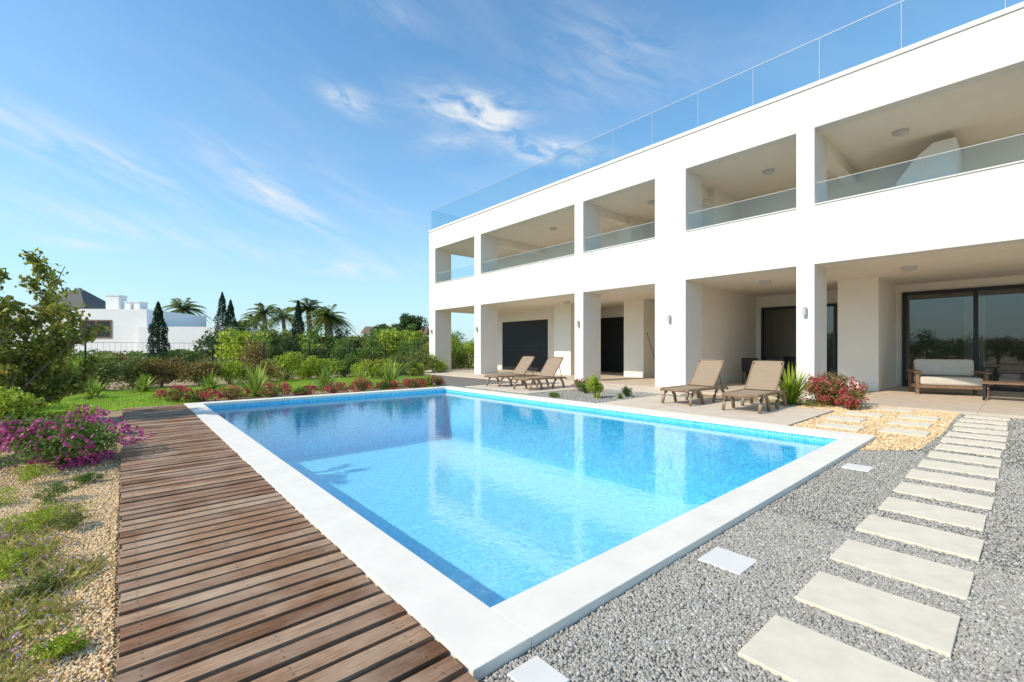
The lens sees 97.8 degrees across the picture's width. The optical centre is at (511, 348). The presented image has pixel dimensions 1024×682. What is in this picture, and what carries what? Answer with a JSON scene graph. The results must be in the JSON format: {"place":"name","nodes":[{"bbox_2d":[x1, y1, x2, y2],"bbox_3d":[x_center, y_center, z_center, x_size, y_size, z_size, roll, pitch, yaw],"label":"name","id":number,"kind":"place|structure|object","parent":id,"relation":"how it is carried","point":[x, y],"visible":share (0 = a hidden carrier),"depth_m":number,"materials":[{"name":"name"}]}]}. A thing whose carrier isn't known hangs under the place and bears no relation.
{"place":"outdoors","nodes":[
{"label":"outdoors","id":0,"kind":"place"},
{"bbox_2d":[39,374,425,415],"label":"lawn","id":1,"kind":"structure","parent":0,"point":[115,406],"depth_m":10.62,"materials":[{"name":"green plant"}]},
{"bbox_2d":[71,376,118,400],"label":"yucca plant","id":2,"kind":"object","parent":1,"relation":"on","point":[93,388],"visible":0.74,"depth_m":11.04,"materials":[{"name":"green plant"}]},
{"bbox_2d":[126,372,160,393],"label":"yucca plant","id":3,"kind":"object","parent":1,"relation":"on","point":[143,384],"visible":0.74,"depth_m":12.66,"materials":[{"name":"green plant"}]},
{"bbox_2d":[152,384,194,401],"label":"red flower shrub","id":4,"kind":"object","parent":1,"relation":"on","point":[178,395],"visible":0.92,"depth_m":10.35,"materials":[{"name":"orange plant"}]},
{"bbox_2d":[191,370,227,391],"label":"yucca plant","id":5,"kind":"object","parent":1,"relation":"on","point":[209,383],"visible":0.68,"depth_m":13.13,"materials":[{"name":"green plant"}]},
{"bbox_2d":[0,355,813,681],"bbox_3d":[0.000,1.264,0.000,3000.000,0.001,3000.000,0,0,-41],"label":"ground","id":6,"kind":"structure","parent":0,"point":[114,415],"depth_m":4.47,"materials":[{"name":"beige soil"}]},
{"bbox_2d":[0,513,59,535],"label":"dry grass tuft","id":7,"kind":"object","parent":6,"relation":"on","point":[11,523],"visible":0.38,"depth_m":3.06,"materials":[{"name":"green plant"}]},
{"bbox_2d":[0,384,67,447],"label":"lime shrub","id":8,"kind":"object","parent":6,"relation":"on","point":[11,400],"visible":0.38,"depth_m":5.67,"materials":[{"name":"green plant"}]},
{"bbox_2d":[10,462,58,482],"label":"cushion plant","id":9,"kind":"object","parent":6,"relation":"on","point":[33,472],"visible":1,"depth_m":4.10,"materials":[{"name":"green plant"}]},
{"bbox_2d":[0,502,70,532],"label":"cushion plant","id":10,"kind":"object","parent":6,"relation":"on","point":[49,514],"visible":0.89,"depth_m":3.08,"materials":[{"name":"green plant"}]},
{"bbox_2d":[0,247,110,408],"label":"garden tree","id":11,"kind":"object","parent":6,"relation":"on","point":[30,371],"visible":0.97,"depth_m":7.25,"materials":[{"name":"green plant"}]},
{"bbox_2d":[30,481,84,504],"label":"cushion plant","id":12,"kind":"object","parent":6,"relation":"on","point":[56,489],"visible":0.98,"depth_m":3.64,"materials":[{"name":"green plant"}]},
{"bbox_2d":[23,625,92,664],"bbox_3d":[-1.860,1.220,1.837,0.199,0.103,0.227,0,0,-41],"label":"cushion plant","id":13,"kind":"object","parent":6,"relation":"on","point":[55,645],"visible":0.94,"depth_m":1.81,"materials":[{"name":"green plant"}]},
{"bbox_2d":[0,424,121,681],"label":"golden pebbles","id":14,"kind":"object","parent":6,"relation":"on","point":[105,498],"visible":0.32,"depth_m":2.68,"materials":[{"name":"beige gravel"}]},
{"bbox_2d":[0,544,51,579],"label":"cushion plant","id":15,"kind":"object","parent":14,"relation":"on","point":[4,557],"visible":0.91,"depth_m":2.49,"materials":[{"name":"green plant"}]},
{"bbox_2d":[0,622,53,674],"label":"dry grass tuft","id":16,"kind":"object","parent":14,"relation":"on","point":[16,649],"visible":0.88,"depth_m":1.84,"materials":[{"name":"green plant"}]},
{"bbox_2d":[0,523,66,549],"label":"dry grass tuft","id":17,"kind":"object","parent":14,"relation":"on","point":[15,536],"visible":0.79,"depth_m":2.89,"materials":[{"name":"green plant"}]},
{"bbox_2d":[0,641,69,681],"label":"dry grass tuft","id":18,"kind":"object","parent":14,"relation":"on","point":[14,677],"visible":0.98,"depth_m":1.70,"materials":[{"name":"green plant"}]},
{"bbox_2d":[0,568,72,599],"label":"cushion plant","id":19,"kind":"object","parent":14,"relation":"on","point":[44,578],"visible":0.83,"depth_m":2.26,"materials":[{"name":"green plant"}]},
{"bbox_2d":[0,524,75,556],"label":"dry grass tuft","id":20,"kind":"object","parent":14,"relation":"on","point":[52,540],"visible":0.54,"depth_m":2.78,"materials":[{"name":"green plant"}]},
{"bbox_2d":[0,544,77,583],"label":"dry grass tuft","id":21,"kind":"object","parent":14,"relation":"on","point":[29,562],"visible":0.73,"depth_m":2.53,"materials":[{"name":"green plant"}]},
{"bbox_2d":[0,573,82,627],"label":"dry grass tuft","id":22,"kind":"object","parent":14,"relation":"on","point":[13,601],"visible":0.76,"depth_m":2.19,"materials":[{"name":"green plant"}]},
{"bbox_2d":[0,572,106,651],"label":"dry grass tuft","id":23,"kind":"object","parent":14,"relation":"on","point":[45,615],"visible":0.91,"depth_m":2.02,"materials":[{"name":"green plant"}]},
{"bbox_2d":[12,495,98,519],"bbox_3d":[-3.464,1.212,3.366,0.506,0.105,0.447,0,0,-41],"label":"dry grass tuft","id":24,"kind":"object","parent":14,"relation":"on","point":[71,506],"visible":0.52,"depth_m":3.41,"materials":[{"name":"green plant"}]},
{"bbox_2d":[0,545,118,593],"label":"dry grass tuft","id":25,"kind":"object","parent":14,"relation":"on","point":[84,562],"visible":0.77,"depth_m":2.48,"materials":[{"name":"green plant"}]},
{"bbox_2d":[38,402,100,428],"bbox_3d":[-5.939,1.014,5.967,0.826,0.557,0.583,0,0,13],"label":"lime shrub","id":26,"kind":"object","parent":6,"relation":"on","point":[73,407],"visible":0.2,"depth_m":5.99,"materials":[{"name":"green plant"}]},
{"bbox_2d":[43,510,98,531],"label":"cushion plant","id":27,"kind":"object","parent":6,"relation":"on","point":[70,520],"visible":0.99,"depth_m":3.06,"materials":[{"name":"green plant"}]},
{"bbox_2d":[0,405,155,469],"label":"flowering shrub","id":28,"kind":"object","parent":6,"relation":"on","point":[59,441],"visible":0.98,"depth_m":4.67,"materials":[{"name":"purple plant"}]},
{"bbox_2d":[75,353,124,390],"bbox_3d":[-11.960,0.713,12.997,1.097,1.167,1.374,0,0,-41],"label":"hedge shrub","id":29,"kind":"object","parent":6,"relation":"on","point":[104,372],"visible":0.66,"depth_m":12.98,"materials":[{"name":"green plant"}]},
{"bbox_2d":[111,353,156,388],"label":"hedge shrub","id":30,"kind":"object","parent":6,"relation":"on","point":[127,365],"visible":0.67,"depth_m":13.79,"materials":[{"name":"green plant"}]},
{"bbox_2d":[10,288,277,353],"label":"white house","id":31,"kind":"structure","parent":6,"relation":"on","point":[123,319],"depth_m":39.99,"materials":[{"name":"paint"}]},
{"bbox_2d":[80,320,111,337],"bbox_3d":[-37.046,-1.700,39.791,2.600,1.640,0.048,0,0,-5],"label":"window","id":32,"kind":"structure","parent":31,"relation":"in","point":[108,323],"depth_m":39.82,"materials":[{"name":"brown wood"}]},
{"bbox_2d":[121,355,188,387],"bbox_3d":[-11.375,0.754,14.413,1.872,1.082,1.249,0,0,-70],"label":"hedge shrub","id":33,"kind":"object","parent":6,"relation":"on","point":[158,370],"visible":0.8,"depth_m":14.24,"materials":[{"name":"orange plant"}]},
{"bbox_2d":[145,301,170,357],"bbox_3d":[-22.186,-0.784,28.046,1.306,4.369,1.338,0,0,-41],"label":"cypress tree","id":34,"kind":"object","parent":6,"relation":"on","point":[159,325],"visible":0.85,"depth_m":27.84,"materials":[{"name":"green plant"}]},
{"bbox_2d":[162,298,210,323],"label":"palm tree","id":35,"kind":"object","parent":6,"relation":"on","point":[184,309],"visible":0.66,"depth_m":49.96,"materials":[{"name":"green plant"}]},
{"bbox_2d":[174,360,223,386],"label":"hedge shrub","id":36,"kind":"object","parent":6,"relation":"on","point":[199,373],"visible":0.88,"depth_m":14.53,"materials":[{"name":"orange plant"}]},
{"bbox_2d":[184,388,224,402],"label":"red flower shrub","id":37,"kind":"object","parent":6,"relation":"on","point":[199,396],"visible":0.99,"depth_m":10.49,"materials":[{"name":"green plant"}]},
{"bbox_2d":[6,341,417,381],"bbox_3d":[-13.094,0.514,16.310,21.650,1.500,0.050,0,0,-41],"label":"garden fence","id":38,"kind":"object","parent":6,"relation":"on","point":[283,350],"visible":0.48,"depth_m":18.64,"materials":[{"name":"metal"}]},
{"bbox_2d":[191,323,251,360],"bbox_3d":[-17.198,-0.091,27.308,3.866,3.016,3.180,0,0,-41],"label":"broadleaf tree","id":39,"kind":"object","parent":6,"relation":"on","point":[207,341],"visible":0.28,"depth_m":26.80,"materials":[{"name":"green plant"}]},
{"bbox_2d":[213,292,230,349],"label":"cypress tree","id":40,"kind":"object","parent":6,"relation":"on","point":[222,309],"visible":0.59,"depth_m":39.72,"materials":[{"name":"green plant"}]},
{"bbox_2d":[208,357,255,384],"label":"hedge shrub","id":41,"kind":"object","parent":6,"relation":"on","point":[228,368],"visible":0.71,"depth_m":15.32,"materials":[{"name":"green plant"}]},
{"bbox_2d":[214,385,251,399],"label":"red flower shrub","id":42,"kind":"object","parent":6,"relation":"on","point":[230,394],"visible":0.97,"depth_m":10.99,"materials":[{"name":"orange plant"}]},
{"bbox_2d":[209,328,270,362],"bbox_3d":[-15.541,0.133,26.113,3.429,2.546,3.436,0,0,23],"label":"broadleaf tree","id":43,"kind":"object","parent":6,"relation":"on","point":[233,353],"visible":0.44,"depth_m":25.25,"materials":[{"name":"green plant"}]},
{"bbox_2d":[220,360,288,398],"bbox_3d":[-6.835,0.908,11.723,1.961,1.162,1.971,0,0,-41],"label":"yucca plant","id":44,"kind":"object","parent":6,"relation":"on","point":[255,383],"visible":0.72,"depth_m":11.68,"materials":[{"name":"green plant"}]},
{"bbox_2d":[236,337,275,367],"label":"wild shrub","id":45,"kind":"object","parent":6,"relation":"on","point":[256,355],"visible":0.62,"depth_m":19.36,"materials":[{"name":"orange plant"}]},
{"bbox_2d":[230,358,287,382],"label":"hedge shrub","id":46,"kind":"object","parent":6,"relation":"on","point":[270,370],"visible":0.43,"depth_m":16.21,"materials":[{"name":"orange plant"}]},
{"bbox_2d":[238,302,286,330],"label":"palm tree","id":47,"kind":"object","parent":6,"relation":"on","point":[262,313],"visible":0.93,"depth_m":44.76,"materials":[{"name":"green plant"}]},
{"bbox_2d":[253,321,289,349],"bbox_3d":[-16.000,-0.171,29.118,2.434,3.154,2.669,0,0,16],"label":"broadleaf tree","id":48,"kind":"object","parent":6,"relation":"on","point":[276,337],"visible":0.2,"depth_m":28.95,"materials":[{"name":"green plant"}]},
{"bbox_2d":[257,381,293,396],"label":"red flower shrub","id":49,"kind":"object","parent":6,"relation":"on","point":[283,388],"visible":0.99,"depth_m":11.46,"materials":[{"name":"orange plant"}]},
{"bbox_2d":[261,307,305,330],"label":"palm tree","id":50,"kind":"object","parent":6,"relation":"on","point":[282,320],"visible":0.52,"depth_m":49.80,"materials":[{"name":"green plant"}]},
{"bbox_2d":[263,351,307,380],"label":"hedge shrub","id":51,"kind":"object","parent":6,"relation":"on","point":[290,366],"visible":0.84,"depth_m":17.20,"materials":[{"name":"green plant"}]},
{"bbox_2d":[272,329,304,369],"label":"wild shrub","id":52,"kind":"object","parent":6,"relation":"on","point":[288,345],"visible":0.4,"depth_m":21.67,"materials":[{"name":"green plant"}]},
{"bbox_2d":[290,300,305,365],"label":"cypress tree","id":53,"kind":"object","parent":6,"relation":"on","point":[298,321],"visible":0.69,"depth_m":31.84,"materials":[{"name":"green plant"}]},
{"bbox_2d":[278,298,332,332],"bbox_3d":[-18.154,-1.564,39.969,4.587,5.978,4.352,0,0,-10],"label":"palm tree","id":54,"kind":"object","parent":6,"relation":"on","point":[308,309],"visible":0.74,"depth_m":39.76,"materials":[{"name":"green plant"}]},
{"bbox_2d":[115,404,502,681],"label":"wooden deck","id":55,"kind":"structure","parent":6,"relation":"on","point":[234,566],"depth_m":2.24,"materials":[{"name":"brown wood"}]},
{"bbox_2d":[294,355,325,378],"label":"hedge shrub","id":56,"kind":"object","parent":6,"relation":"on","point":[310,363],"visible":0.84,"depth_m":18.14,"materials":[{"name":"green plant"}]},
{"bbox_2d":[298,337,340,363],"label":"wild shrub","id":57,"kind":"object","parent":6,"relation":"on","point":[316,353],"visible":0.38,"depth_m":20.90,"materials":[{"name":"green plant"}]},
{"bbox_2d":[303,325,343,357],"bbox_3d":[-11.493,0.006,26.968,2.610,2.799,2.611,0,0,-41],"label":"broadleaf tree","id":58,"kind":"object","parent":6,"relation":"on","point":[315,332],"visible":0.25,"depth_m":26.71,"materials":[{"name":"green plant"}]},
{"bbox_2d":[308,366,341,390],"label":"yucca plant","id":59,"kind":"object","parent":6,"relation":"on","point":[324,379],"visible":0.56,"depth_m":13.45,"materials":[{"name":"green plant"}]},
{"bbox_2d":[305,357,346,377],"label":"hedge shrub","id":60,"kind":"object","parent":6,"relation":"on","point":[328,367],"visible":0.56,"depth_m":18.63,"materials":[{"name":"green plant"}]},
{"bbox_2d":[303,304,357,336],"bbox_3d":[-15.742,-1.169,38.023,4.729,5.201,4.323,0,0,-41],"label":"palm tree","id":61,"kind":"object","parent":6,"relation":"on","point":[332,318],"visible":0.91,"depth_m":38.01,"materials":[{"name":"green plant"}]},
{"bbox_2d":[324,353,363,377],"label":"hedge shrub","id":62,"kind":"object","parent":6,"relation":"on","point":[349,361],"visible":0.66,"depth_m":19.30,"materials":[{"name":"green plant"}]},
{"bbox_2d":[366,357,407,387],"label":"yucca plant","id":63,"kind":"object","parent":6,"relation":"on","point":[390,374],"visible":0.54,"depth_m":14.33,"materials":[{"name":"green plant"}]},
{"bbox_2d":[367,329,409,360],"bbox_3d":[-7.967,0.083,28.481,3.485,2.689,2.947,0,0,-41],"label":"broadleaf tree","id":64,"kind":"object","parent":6,"relation":"on","point":[390,351],"visible":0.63,"depth_m":27.88,"materials":[{"name":"green plant"}]},
{"bbox_2d":[398,312,428,337],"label":"broadleaf tree","id":65,"kind":"object","parent":6,"relation":"on","point":[406,319],"visible":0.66,"depth_m":34.74,"materials":[{"name":"green plant"}]},
{"bbox_2d":[451,340,468,368],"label":"wild shrub","id":66,"kind":"object","parent":6,"relation":"on","point":[458,358],"visible":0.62,"depth_m":25.94,"materials":[{"name":"green plant"}]},
{"bbox_2d":[184,386,875,680],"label":"swimming pool","id":67,"kind":"structure","parent":6,"relation":"in","point":[479,550],"depth_m":7.06,"materials":[{"name":"liquid"}]},
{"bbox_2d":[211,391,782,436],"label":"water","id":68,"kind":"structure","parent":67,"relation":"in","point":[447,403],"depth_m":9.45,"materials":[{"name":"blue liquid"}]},
{"bbox_2d":[345,373,1023,681],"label":"gravel","id":69,"kind":"structure","parent":6,"relation":"on","point":[458,381],"depth_m":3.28,"materials":[{"name":"grey gravel"}]},
{"bbox_2d":[409,348,437,369],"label":"hedge shrub","id":70,"kind":"object","parent":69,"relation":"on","point":[419,358],"visible":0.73,"depth_m":22.00,"materials":[{"name":"green plant"}]},
{"bbox_2d":[507,655,569,681],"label":"skimmer lid","id":71,"kind":"object","parent":69,"relation":"on","point":[536,668],"visible":0.96,"depth_m":1.70,"materials":[{"name":"white plastic"}]},
{"bbox_2d":[585,374,603,397],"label":"lime shrub","id":72,"kind":"object","parent":69,"relation":"on","point":[595,386],"visible":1,"depth_m":11.12,"materials":[{"name":"green plant"}]},
{"bbox_2d":[698,547,757,574],"bbox_3d":[1.267,1.265,2.622,0.250,0.050,0.240,0,0,-41],"label":"skimmer lid","id":73,"kind":"object","parent":69,"relation":"on","point":[729,561],"visible":0.63,"depth_m":2.61,"materials":[{"name":"white plastic"}]},
{"bbox_2d":[432,384,1023,468],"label":"gravel stones","id":74,"kind":"object","parent":69,"relation":"on","point":[644,394],"visible":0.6,"depth_m":7.28,"materials":[{"name":"grey gravel"}]},
{"bbox_2d":[763,364,832,407],"bbox_3d":[6.232,0.851,9.978,1.855,1.235,2.089,0,0,-41],"label":"yucca plant","id":75,"kind":"object","parent":69,"relation":"on","point":[791,387],"visible":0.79,"depth_m":9.88,"materials":[{"name":"green plant"}]},
{"bbox_2d":[738,615,935,681],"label":"stepping stone","id":76,"kind":"object","parent":69,"relation":"on","point":[784,649],"visible":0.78,"depth_m":1.77,"materials":[{"name":"stone"}]},
{"bbox_2d":[791,403,958,450],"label":"orange gravel","id":77,"kind":"structure","parent":69,"relation":"on","point":[889,435],"depth_m":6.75,"materials":[{"name":"gravel"}]},
{"bbox_2d":[797,371,871,405],"bbox_3d":[6.938,0.882,9.689,1.098,0.822,1.362,0,0,-41],"label":"red flower shrub","id":78,"kind":"object","parent":77,"relation":"on","point":[829,393],"visible":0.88,"depth_m":9.54,"materials":[{"name":"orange plant"}]},
{"bbox_2d":[835,389,869,409],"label":"red flower shrub","id":79,"kind":"object","parent":77,"relation":"on","point":[849,399],"visible":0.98,"depth_m":8.98,"materials":[{"name":"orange plant"}]},
{"bbox_2d":[878,427,930,436],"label":"stepping stone","id":80,"kind":"object","parent":77,"relation":"on","point":[909,432],"visible":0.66,"depth_m":6.57,"materials":[{"name":"stone"}]},
{"bbox_2d":[795,571,960,657],"bbox_3d":[1.734,1.258,2.136,0.400,0.050,0.555,0,0,-41],"label":"stepping stone","id":81,"kind":"object","parent":69,"relation":"on","point":[911,622],"visible":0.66,"depth_m":2.09,"materials":[{"name":"stone"}]},
{"bbox_2d":[830,539,974,599],"bbox_3d":[2.215,1.261,2.552,0.400,0.050,0.574,0,0,-40],"label":"stepping stone","id":82,"kind":"object","parent":69,"relation":"on","point":[953,582],"visible":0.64,"depth_m":2.50,"materials":[{"name":"stone"}]},
{"bbox_2d":[855,514,983,560],"bbox_3d":[2.695,1.258,2.966,0.400,0.050,0.588,0,0,-40],"label":"stepping stone","id":83,"kind":"object","parent":69,"relation":"on","point":[958,545],"visible":0.65,"depth_m":2.92,"materials":[{"name":"stone"}]},
{"bbox_2d":[878,497,986,530],"bbox_3d":[3.175,1.261,3.383,0.400,0.050,0.563,0,0,-41],"label":"stepping stone","id":84,"kind":"object","parent":69,"relation":"on","point":[960,518],"visible":0.68,"depth_m":3.34,"materials":[{"name":"stone"}]},
{"bbox_2d":[893,482,994,510],"bbox_3d":[3.658,1.263,3.795,0.400,0.050,0.588,0,0,-40],"label":"stepping stone","id":85,"kind":"object","parent":69,"relation":"on","point":[962,498],"visible":0.64,"depth_m":3.75,"materials":[{"name":"stone"}]},
{"bbox_2d":[905,469,995,492],"bbox_3d":[4.133,1.258,4.216,0.400,0.050,0.586,0,0,-42],"label":"stepping stone","id":86,"kind":"object","parent":69,"relation":"on","point":[962,481],"visible":0.77,"depth_m":4.16,"materials":[{"name":"stone"}]},
{"bbox_2d":[918,459,999,477],"bbox_3d":[4.619,1.260,4.625,0.400,0.050,0.579,0,0,-42],"label":"stepping stone","id":87,"kind":"object","parent":69,"relation":"on","point":[972,470],"visible":0.65,"depth_m":4.58,"materials":[{"name":"stone"}]},
{"bbox_2d":[927,451,1001,466],"bbox_3d":[5.098,1.263,5.042,0.400,0.050,0.578,0,0,-41],"label":"stepping stone","id":88,"kind":"object","parent":69,"relation":"on","point":[968,459],"visible":0.66,"depth_m":5.01,"materials":[{"name":"stone"}]},
{"bbox_2d":[935,443,1001,456],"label":"stepping stone","id":89,"kind":"object","parent":69,"relation":"on","point":[970,450],"visible":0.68,"depth_m":5.44,"materials":[{"name":"stone"}]},
{"bbox_2d":[940,437,1005,448],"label":"stepping stone","id":90,"kind":"object","parent":69,"relation":"on","point":[975,442],"visible":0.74,"depth_m":5.85,"materials":[{"name":"stone"}]},
{"bbox_2d":[946,431,1006,441],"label":"stepping stone","id":91,"kind":"object","parent":69,"relation":"on","point":[979,436],"visible":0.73,"depth_m":6.25,"materials":[{"name":"stone"}]},
{"bbox_2d":[952,427,1007,435],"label":"stepping stone","id":92,"kind":"object","parent":69,"relation":"on","point":[984,431],"visible":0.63,"depth_m":6.65,"materials":[{"name":"stone"}]},
{"bbox_2d":[426,0,1023,418],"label":"villa","id":93,"kind":"object","parent":6,"relation":"on","point":[862,222],"visible":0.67,"depth_m":12.84,"materials":[{"name":"white paint"}]},
{"bbox_2d":[503,319,547,371],"bbox_3d":[0.675,-0.125,23.756,0.060,2.649,3.596,0,0,-41],"label":"roller door","id":94,"kind":"structure","parent":93,"relation":"in","point":[520,338],"depth_m":23.67,"materials":[{"name":"grey metal"}]},
{"bbox_2d":[601,317,623,371],"bbox_3d":[4.812,-0.175,22.910,0.060,2.749,3.296,0,0,-41],"label":"roller door","id":95,"kind":"structure","parent":93,"relation":"in","point":[612,329],"depth_m":22.56,"materials":[{"name":"black metal"}]},
{"bbox_2d":[761,303,837,382],"bbox_3d":[10.419,-0.174,16.297,0.100,2.748,2.436,0,0,-41],"label":"sliding door","id":96,"kind":"structure","parent":93,"relation":"in","point":[780,322],"depth_m":16.59,"materials":[{"name":"metal"}]},
{"bbox_2d":[906,359,991,396],"bbox_3d":[11.334,0.748,11.656,1.430,0.905,0.900,0,0,31],"label":"outdoor sofa","id":97,"kind":"object","parent":93,"relation":"on","point":[945,373],"visible":0.94,"depth_m":11.62,"materials":[{"name":"white fabric"}]},
{"bbox_2d":[902,284,1023,391],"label":"sliding door","id":98,"kind":"structure","parent":93,"relation":"in","point":[984,326],"depth_m":12.93,"materials":[{"name":"glass"}]},
{"bbox_2d":[0,0,1023,343],"label":"sky","id":99,"kind":"structure","parent":0,"point":[252,152],"materials":[{"name":"blue"}]},
{"bbox_2d":[425,371,833,425],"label":"pavement","id":100,"kind":"structure","parent":0,"point":[787,415],"depth_m":9.57,"materials":[{"name":"beige stone"}]},
{"bbox_2d":[484,356,537,386],"bbox_3d":[-0.001,0.749,14.781,1.802,0.954,0.732,0,0,-39],"label":"sun lounger","id":101,"kind":"object","parent":100,"relation":"on","point":[523,365],"visible":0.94,"depth_m":14.91,"materials":[{"name":"beige fabric"}]},
{"bbox_2d":[512,357,566,390],"bbox_3d":[0.861,0.749,13.637,1.802,0.954,0.732,0,0,-43],"label":"sun lounger","id":102,"kind":"object","parent":100,"relation":"on","point":[550,368],"visible":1,"depth_m":13.82,"materials":[{"name":"beige fabric"}]},
{"bbox_2d":[660,359,728,405],"bbox_3d":[4.182,0.749,10.190,1.802,0.954,0.732,0,0,-38],"label":"sun lounger","id":103,"kind":"object","parent":100,"relation":"on","point":[706,375],"visible":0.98,"depth_m":10.33,"materials":[{"name":"beige fabric"}]},
{"bbox_2d":[721,361,787,413],"bbox_3d":[4.978,0.749,9.121,1.802,0.954,0.732,0,0,-43],"label":"sun lounger","id":104,"kind":"object","parent":100,"relation":"on","point":[763,380],"visible":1,"depth_m":9.31,"materials":[{"name":"beige fabric"}]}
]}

